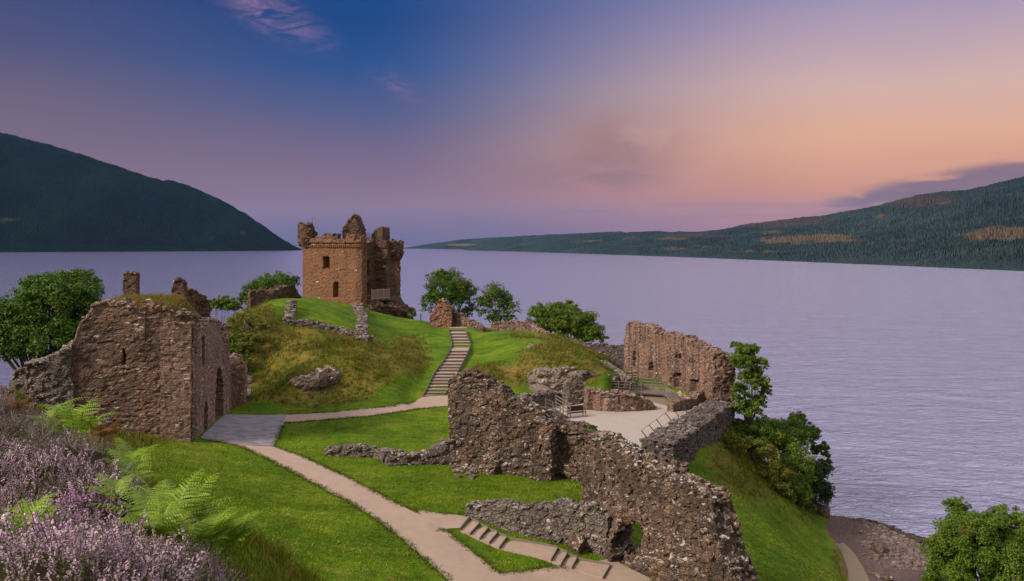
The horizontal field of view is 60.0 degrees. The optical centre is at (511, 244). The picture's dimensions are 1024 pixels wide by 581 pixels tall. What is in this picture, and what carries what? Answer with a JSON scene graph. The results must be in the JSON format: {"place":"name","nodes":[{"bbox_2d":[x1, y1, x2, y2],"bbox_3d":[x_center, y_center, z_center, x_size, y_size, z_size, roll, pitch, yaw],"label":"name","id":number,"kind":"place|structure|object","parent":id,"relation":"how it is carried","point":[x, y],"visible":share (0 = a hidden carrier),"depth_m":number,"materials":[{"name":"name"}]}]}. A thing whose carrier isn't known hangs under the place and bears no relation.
{"place":"outdoors","nodes":[
{"label":"outdoors","id":0,"kind":"place"},
{"bbox_2d":[0,412,209,580],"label":"heath ground","id":1,"kind":"structure","parent":0,"point":[39,569],"depth_m":10.42,"materials":[{"name":"soil"}]},
{"bbox_2d":[0,492,58,543],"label":"bracken fern","id":2,"kind":"object","parent":1,"relation":"on","point":[27,512],"visible":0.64,"depth_m":7.48,"materials":[{"name":"green plant"}]},
{"bbox_2d":[44,397,82,421],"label":"bracken fern","id":3,"kind":"object","parent":1,"relation":"on","point":[62,406],"visible":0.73,"depth_m":13.46,"materials":[{"name":"green plant"}]},
{"bbox_2d":[91,417,122,443],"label":"bracken fern","id":4,"kind":"object","parent":1,"relation":"on","point":[110,430],"visible":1,"depth_m":11.93,"materials":[{"name":"brown plant"}]},
{"bbox_2d":[0,384,251,580],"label":"heather","id":5,"kind":"object","parent":1,"relation":"on","point":[88,550],"visible":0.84,"depth_m":7.97,"materials":[{"name":"purple plant"}]},
{"bbox_2d":[5,396,36,410],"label":"bracken fern","id":6,"kind":"object","parent":5,"relation":"on","point":[16,405],"visible":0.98,"depth_m":13.91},
{"bbox_2d":[3,505,58,523],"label":"bracken fern","id":7,"kind":"object","parent":5,"relation":"on","point":[48,508],"visible":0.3,"depth_m":7.89,"materials":[{"name":"green plant"}]},
{"bbox_2d":[26,398,109,442],"bbox_3d":[-6.319,2.562,12.790,0.733,0.596,1.045,0,0,34],"label":"bracken fern","id":8,"kind":"object","parent":5,"relation":"on","point":[53,424],"visible":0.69,"depth_m":12.69,"materials":[{"name":"green plant"}]},
{"bbox_2d":[64,411,115,439],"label":"bracken fern","id":9,"kind":"object","parent":5,"relation":"on","point":[89,425],"visible":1,"depth_m":11.90,"materials":[{"name":"green plant"}]},
{"bbox_2d":[85,473,135,506],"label":"bracken fern","id":10,"kind":"object","parent":5,"relation":"on","point":[106,491],"visible":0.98,"depth_m":10.05,"materials":[{"name":"green plant"}]},
{"bbox_2d":[103,448,151,487],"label":"bracken fern","id":11,"kind":"object","parent":5,"relation":"on","point":[138,466],"visible":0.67,"depth_m":11.28,"materials":[{"name":"green plant"}]},
{"bbox_2d":[110,493,171,538],"bbox_3d":[-3.927,2.968,9.609,0.611,0.484,0.726,0,0,0],"label":"bracken fern","id":12,"kind":"object","parent":5,"relation":"on","point":[132,506],"visible":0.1,"depth_m":9.50,"materials":[{"name":"green plant"}]},
{"bbox_2d":[111,468,203,546],"bbox_3d":[-3.495,2.707,9.117,1.000,0.715,0.817,0,0,36],"label":"bracken fern","id":13,"kind":"object","parent":5,"relation":"on","point":[147,499],"visible":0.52,"depth_m":9.10,"materials":[{"name":"green plant"}]},
{"bbox_2d":[138,507,212,550],"bbox_3d":[-3.184,2.708,8.434,0.613,0.459,0.679,0,0,29],"label":"bracken fern","id":14,"kind":"object","parent":5,"relation":"on","point":[189,530],"visible":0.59,"depth_m":8.38,"materials":[{"name":"green plant"}]},
{"bbox_2d":[119,480,233,542],"bbox_3d":[-3.662,2.867,9.622,1.236,0.791,0.858,0,0,28],"label":"bracken fern","id":15,"kind":"object","parent":5,"relation":"on","point":[205,507],"visible":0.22,"depth_m":9.57,"materials":[{"name":"green plant"}]},
{"bbox_2d":[177,506,221,547],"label":"bracken fern","id":16,"kind":"object","parent":5,"relation":"on","point":[198,518],"visible":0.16,"depth_m":9.43,"materials":[{"name":"green plant"}]},
{"bbox_2d":[189,506,242,557],"bbox_3d":[-2.862,2.786,8.725,0.580,0.507,0.645,0,0,0],"label":"bracken fern","id":17,"kind":"object","parent":5,"relation":"on","point":[214,527],"visible":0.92,"depth_m":8.69,"materials":[{"name":"green plant"}]},
{"bbox_2d":[194,511,267,556],"bbox_3d":[-2.753,2.834,8.678,0.660,0.424,0.452,0,0,-43],"label":"bracken fern","id":18,"kind":"object","parent":5,"relation":"on","point":[233,537],"visible":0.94,"depth_m":8.68,"materials":[{"name":"green plant"}]},
{"bbox_2d":[115,438,158,461],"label":"bracken fern","id":19,"kind":"object","parent":1,"relation":"on","point":[136,451],"visible":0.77,"depth_m":11.63,"materials":[{"name":"green plant"}]},
{"bbox_2d":[90,491,185,551],"bbox_3d":[-3.395,2.573,8.224,0.624,0.524,0.818,0,0,15],"label":"bracken fern","id":20,"kind":"object","parent":1,"relation":"on","point":[162,524],"visible":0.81,"depth_m":8.26,"materials":[{"name":"green plant"}]},
{"bbox_2d":[109,470,177,504],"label":"bracken fern","id":21,"kind":"object","parent":1,"relation":"on","point":[135,485],"visible":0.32,"depth_m":10.42,"materials":[{"name":"green plant"}]},
{"bbox_2d":[156,497,225,518],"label":"bracken fern","id":22,"kind":"object","parent":1,"relation":"on","point":[211,511],"visible":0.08,"depth_m":10.23,"materials":[{"name":"green plant"}]},
{"bbox_2d":[179,472,223,518],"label":"bracken fern","id":23,"kind":"object","parent":1,"relation":"on","point":[206,490],"visible":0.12,"depth_m":10.69,"materials":[{"name":"green plant"}]},
{"bbox_2d":[193,517,240,552],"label":"bracken fern","id":24,"kind":"object","parent":1,"relation":"on","point":[223,535],"visible":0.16,"depth_m":9.22,"materials":[{"name":"green plant"}]},
{"bbox_2d":[0,132,299,251],"bbox_3d":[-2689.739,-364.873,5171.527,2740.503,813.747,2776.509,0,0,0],"label":"forested hill","id":25,"kind":"structure","parent":0,"point":[54,198],"depth_m":4891.32,"materials":[{"name":"green plant"}]},
{"bbox_2d":[164,180,301,249],"bbox_3d":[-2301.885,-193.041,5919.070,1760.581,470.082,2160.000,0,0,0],"label":"wooded ridge","id":26,"kind":"structure","parent":0,"point":[217,201],"depth_m":5656.95,"materials":[{"name":"green plant"}]},
{"bbox_2d":[219,441,500,580],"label":"path","id":27,"kind":"structure","parent":0,"point":[440,548],"depth_m":60.24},
{"bbox_2d":[284,395,447,421],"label":"path","id":28,"kind":"structure","parent":0,"point":[430,401],"depth_m":97.51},
{"bbox_2d":[419,510,468,530],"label":"junction path","id":29,"kind":"structure","parent":0,"point":[446,521],"depth_m":61.25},
{"bbox_2d":[3,297,945,580],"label":"ground","id":30,"kind":"structure","parent":0,"point":[491,345],"depth_m":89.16,"materials":[{"name":"green plant"}]},
{"bbox_2d":[9,342,75,417],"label":"rubble wall","id":31,"kind":"structure","parent":30,"relation":"on","point":[48,379],"depth_m":78.91,"materials":[{"name":"grey stone"}]},
{"bbox_2d":[0,267,104,369],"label":"broadleaf tree","id":32,"kind":"object","parent":30,"relation":"on","point":[28,321],"visible":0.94,"depth_m":100.13,"materials":[{"name":"green plant"}]},
{"bbox_2d":[70,271,247,441],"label":"gatehouse","id":33,"kind":"object","parent":30,"relation":"on","point":[169,366],"visible":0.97,"depth_m":80.52,"materials":[{"name":"brown stone"}]},
{"bbox_2d":[106,451,330,580],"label":"bank grass","id":34,"kind":"structure","parent":30,"relation":"on","point":[281,559],"depth_m":12.21,"materials":[{"name":"green plant"}]},
{"bbox_2d":[209,295,242,323],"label":"bush","id":35,"kind":"object","parent":30,"relation":"on","point":[222,302],"visible":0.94,"depth_m":149.13,"materials":[{"name":"green plant"}]},
{"bbox_2d":[229,332,252,370],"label":"bush","id":36,"kind":"object","parent":30,"relation":"on","point":[245,357],"visible":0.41,"depth_m":114.25,"materials":[{"name":"green plant"}]},
{"bbox_2d":[201,414,285,445],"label":"paved apron","id":37,"kind":"object","parent":30,"relation":"on","point":[261,430],"visible":1,"depth_m":88.26,"materials":[{"name":"grey stone"}]},
{"bbox_2d":[226,313,270,352],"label":"bush","id":38,"kind":"object","parent":30,"relation":"on","point":[256,336],"visible":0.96,"depth_m":118.02,"materials":[{"name":"green plant"}]},
{"bbox_2d":[247,375,252,388],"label":"rock outcrop","id":39,"kind":"object","parent":30,"relation":"on","point":[249,377],"visible":0.03,"depth_m":110.30,"materials":[{"name":"grey stone"}]},
{"bbox_2d":[236,270,300,304],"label":"broadleaf tree","id":40,"kind":"object","parent":30,"relation":"on","point":[277,279],"visible":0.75,"depth_m":165.61,"materials":[{"name":"green plant"}]},
{"bbox_2d":[247,284,305,307],"bbox_3d":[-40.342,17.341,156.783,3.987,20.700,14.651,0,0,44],"label":"rubble wall","id":41,"kind":"structure","parent":30,"relation":"on","point":[260,295],"depth_m":153.16,"materials":[{"name":"brown stone"}]},
{"bbox_2d":[287,365,340,391],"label":"rock outcrop","id":42,"kind":"object","parent":30,"relation":"on","point":[325,376],"visible":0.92,"depth_m":106.41,"materials":[{"name":"grey stone"}]},
{"bbox_2d":[282,299,373,342],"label":"enclosure wall","id":43,"kind":"structure","parent":30,"relation":"on","point":[361,318],"depth_m":123.77,"materials":[{"name":"grey stone"}]},
{"bbox_2d":[297,211,415,318],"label":"tower house","id":44,"kind":"structure","parent":30,"relation":"on","point":[354,264],"depth_m":162.76,"materials":[{"name":"stone"}]},
{"bbox_2d":[324,438,454,466],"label":"wall footing","id":45,"kind":"object","parent":30,"relation":"on","point":[441,452],"depth_m":74.94,"materials":[{"name":"grey stone"}]},
{"bbox_2d":[207,400,575,580],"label":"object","id":46,"kind":"structure","parent":30,"relation":"on","point":[357,506],"depth_m":66.81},
{"bbox_2d":[407,310,416,318],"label":"weed","id":47,"kind":"object","parent":30,"relation":"on","point":[411,313],"visible":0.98,"depth_m":157.75,"materials":[{"name":"green plant"}]},
{"bbox_2d":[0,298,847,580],"bbox_3d":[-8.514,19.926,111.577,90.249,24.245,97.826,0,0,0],"label":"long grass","id":48,"kind":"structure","parent":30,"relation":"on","point":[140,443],"depth_m":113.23,"materials":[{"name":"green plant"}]},
{"bbox_2d":[429,298,452,326],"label":"gable ruin","id":49,"kind":"object","parent":30,"relation":"on","point":[441,315],"visible":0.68,"depth_m":148.74,"materials":[{"name":"brown stone"}]},
{"bbox_2d":[423,329,470,396],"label":"long stairs","id":50,"kind":"structure","parent":30,"relation":"on","point":[458,336],"depth_m":120.29,"materials":[{"name":"grey stone"}]},
{"bbox_2d":[419,266,478,316],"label":"ash tree","id":51,"kind":"object","parent":30,"relation":"on","point":[456,292],"visible":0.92,"depth_m":161.81,"materials":[{"name":"green plant"}]},
{"bbox_2d":[452,465,477,479],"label":"stone footing fragment","id":52,"kind":"object","parent":30,"relation":"on","point":[470,472],"visible":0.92,"depth_m":72.47,"materials":[{"name":"grey stone"}]},
{"bbox_2d":[452,306,486,331],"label":"rubble wall","id":53,"kind":"structure","parent":30,"relation":"on","point":[461,320],"depth_m":149.35,"materials":[{"name":"brown stone"}]},
{"bbox_2d":[475,280,521,322],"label":"ash tree","id":54,"kind":"object","parent":30,"relation":"on","point":[494,293],"visible":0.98,"depth_m":159.99,"materials":[{"name":"green plant"}]},
{"bbox_2d":[490,320,553,334],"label":"curtain wall","id":55,"kind":"structure","parent":30,"relation":"on","point":[524,325],"depth_m":147.48,"materials":[{"name":"stone"}]},
{"bbox_2d":[460,517,610,578],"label":"short steps","id":56,"kind":"structure","parent":30,"relation":"on","point":[549,552],"depth_m":57.44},
{"bbox_2d":[464,497,611,558],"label":"wall","id":57,"kind":"structure","parent":30,"relation":"on","point":[560,520],"depth_m":59.25,"materials":[{"name":"grey stone"}]},
{"bbox_2d":[517,389,559,406],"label":"wall","id":58,"kind":"structure","parent":30,"relation":"on","point":[538,396],"depth_m":105.50,"materials":[{"name":"grey stone"}]},
{"bbox_2d":[527,365,576,390],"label":"rock outcrop","id":59,"kind":"object","parent":30,"relation":"on","point":[555,379],"visible":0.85,"depth_m":112.79,"materials":[{"name":"grey stone"}]},
{"bbox_2d":[526,300,609,343],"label":"bush","id":60,"kind":"object","parent":30,"relation":"on","point":[562,319],"visible":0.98,"depth_m":146.80,"materials":[{"name":"green plant"}]},
{"bbox_2d":[559,374,583,404],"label":"wall","id":61,"kind":"structure","parent":30,"relation":"on","point":[572,392],"depth_m":106.83,"materials":[{"name":"grey stone"}]},
{"bbox_2d":[567,534,584,553],"bbox_3d":[4.213,19.685,58.366,1.119,1.407,2.248,0,0,-25],"label":"boulder","id":62,"kind":"object","parent":30,"relation":"on","point":[576,543],"visible":0.88,"depth_m":57.80,"materials":[{"name":"stone"}]},
{"bbox_2d":[576,370,617,388],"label":"rubble wall","id":63,"kind":"structure","parent":30,"relation":"on","point":[585,374],"depth_m":112.74,"materials":[{"name":"grey stone"}]},
{"bbox_2d":[578,342,623,370],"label":"curtain wall","id":64,"kind":"structure","parent":30,"relation":"on","point":[613,352],"depth_m":133.41,"materials":[{"name":"grey stone"}]},
{"bbox_2d":[447,367,758,580],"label":"curtain wall","id":65,"kind":"structure","parent":30,"relation":"on","point":[683,517],"depth_m":57.91,"materials":[{"name":"brown stone"}]},
{"bbox_2d":[587,425,596,430],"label":"weed","id":66,"kind":"object","parent":65,"relation":"on","point":[591,427],"visible":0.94,"depth_m":67.37,"materials":[{"name":"green plant"}]},
{"bbox_2d":[599,360,634,390],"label":"rubble wall","id":67,"kind":"structure","parent":30,"relation":"on","point":[624,377],"depth_m":115.42,"materials":[{"name":"grey stone"}]},
{"bbox_2d":[611,371,678,400],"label":"boardwalk","id":68,"kind":"structure","parent":30,"relation":"on","point":[670,396],"depth_m":113.23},
{"bbox_2d":[624,321,735,426],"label":"hall wall","id":69,"kind":"structure","parent":30,"relation":"on","point":[690,364],"depth_m":118.36,"materials":[{"name":"brown stone"}]},
{"bbox_2d":[667,387,704,411],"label":"wall","id":70,"kind":"structure","parent":30,"relation":"on","point":[695,398],"depth_m":104.77,"materials":[{"name":"brown stone"}]},
{"bbox_2d":[639,400,734,461],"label":"retaining wall","id":71,"kind":"structure","parent":30,"relation":"on","point":[687,435],"depth_m":89.57,"materials":[{"name":"grey stone"}]},
{"bbox_2d":[641,403,686,437],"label":"iron railing","id":72,"kind":"object","parent":71,"relation":"on","point":[668,417],"visible":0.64,"depth_m":93.33,"materials":[{"name":"grey metal"}]},
{"bbox_2d":[728,341,772,433],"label":"rowan tree","id":73,"kind":"object","parent":30,"relation":"on","point":[746,357],"visible":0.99,"depth_m":103.30,"materials":[{"name":"green plant"}]},
{"bbox_2d":[722,432,792,496],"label":"bush","id":74,"kind":"object","parent":30,"relation":"on","point":[759,452],"visible":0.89,"depth_m":97.28,"materials":[{"name":"green plant"}]},
{"bbox_2d":[726,414,813,460],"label":"bush","id":75,"kind":"object","parent":30,"relation":"on","point":[779,435],"visible":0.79,"depth_m":104.22,"materials":[{"name":"green plant"}]},
{"bbox_2d":[774,442,818,507],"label":"bush","id":76,"kind":"object","parent":30,"relation":"on","point":[800,492],"visible":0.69,"depth_m":100.64,"materials":[{"name":"green plant"}]},
{"bbox_2d":[786,410,832,466],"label":"rowan tree","id":77,"kind":"object","parent":30,"relation":"on","point":[814,436],"visible":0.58,"depth_m":111.30,"materials":[{"name":"green plant"}]},
{"bbox_2d":[794,458,836,510],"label":"yew bush","id":78,"kind":"object","parent":30,"relation":"on","point":[822,486],"visible":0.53,"depth_m":104.25,"materials":[{"name":"green plant"}]},
{"bbox_2d":[816,505,829,517],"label":"boulder","id":79,"kind":"object","parent":30,"relation":"on","point":[823,511],"visible":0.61,"depth_m":104.98,"materials":[{"name":"stone"}]},
{"bbox_2d":[873,542,884,555],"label":"boulder","id":80,"kind":"object","parent":30,"relation":"on","point":[879,548],"visible":0.85,"depth_m":95.36,"materials":[{"name":"stone"}]},
{"bbox_2d":[831,515,930,547],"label":"wet shore stones","id":81,"kind":"object","parent":30,"relation":"on","point":[918,539],"visible":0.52,"depth_m":103.91,"materials":[{"name":"grey stone"}]},
{"bbox_2d":[868,572,893,580],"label":"boulder","id":82,"kind":"object","parent":30,"relation":"on","point":[883,576],"visible":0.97,"depth_m":87.92,"materials":[{"name":"brown stone"}]},
{"bbox_2d":[830,515,938,571],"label":"beach stones","id":83,"kind":"object","parent":30,"relation":"on","point":[901,540],"visible":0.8,"depth_m":98.46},
{"bbox_2d":[918,496,1023,580],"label":"broadleaf tree","id":84,"kind":"object","parent":30,"relation":"on","point":[974,540],"visible":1,"depth_m":57.93,"materials":[{"name":"green plant"}]},
{"bbox_2d":[0,246,1023,580],"bbox_3d":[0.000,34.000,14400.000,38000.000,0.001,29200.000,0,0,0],"label":"water","id":85,"kind":"structure","parent":0,"point":[900,388],"depth_m":373.92,"materials":[{"name":"blue liquid"}]},
{"bbox_2d":[0,0,1023,245],"label":"sky","id":86,"kind":"structure","parent":0,"point":[428,121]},
{"bbox_2d":[403,231,622,248],"bbox_3d":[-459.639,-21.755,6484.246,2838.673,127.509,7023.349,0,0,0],"label":"hill","id":87,"kind":"structure","parent":0,"point":[459,244],"depth_m":7299.86,"materials":[{"name":"green plant"}]},
{"bbox_2d":[500,559,652,580],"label":"path","id":88,"kind":"structure","parent":0,"point":[617,571],"depth_m":54.12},
{"bbox_2d":[548,391,690,446],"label":"courtyard floor","id":89,"kind":"structure","parent":0,"point":[629,425],"depth_m":98.81,"materials":[{"name":"beige gravel"}]},
{"bbox_2d":[545,395,570,418],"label":"timber stairs","id":90,"kind":"structure","parent":89,"relation":"on","point":[557,412],"depth_m":99.37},
{"bbox_2d":[567,405,585,416],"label":"bench","id":91,"kind":"object","parent":89,"relation":"on","point":[578,408],"visible":1,"depth_m":100.44,"materials":[{"name":"red wood"}]},
{"bbox_2d":[583,387,656,411],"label":"wall","id":92,"kind":"structure","parent":89,"relation":"on","point":[601,399],"depth_m":103.89,"materials":[{"name":"brown stone"}]},
{"bbox_2d":[617,381,687,404],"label":"hall yard path","id":93,"kind":"structure","parent":0,"point":[658,398],"depth_m":114.03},
{"bbox_2d":[464,176,1023,270],"bbox_3d":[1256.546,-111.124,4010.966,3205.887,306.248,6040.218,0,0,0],"label":"moorland hill","id":94,"kind":"structure","parent":0,"point":[981,227],"depth_m":2286.84,"materials":[{"name":"green plant"}]},
{"bbox_2d":[835,543,869,580],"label":"beach track","id":95,"kind":"structure","parent":0,"point":[856,571],"depth_m":90.03,"materials":[{"name":"beige gravel"}]}
]}

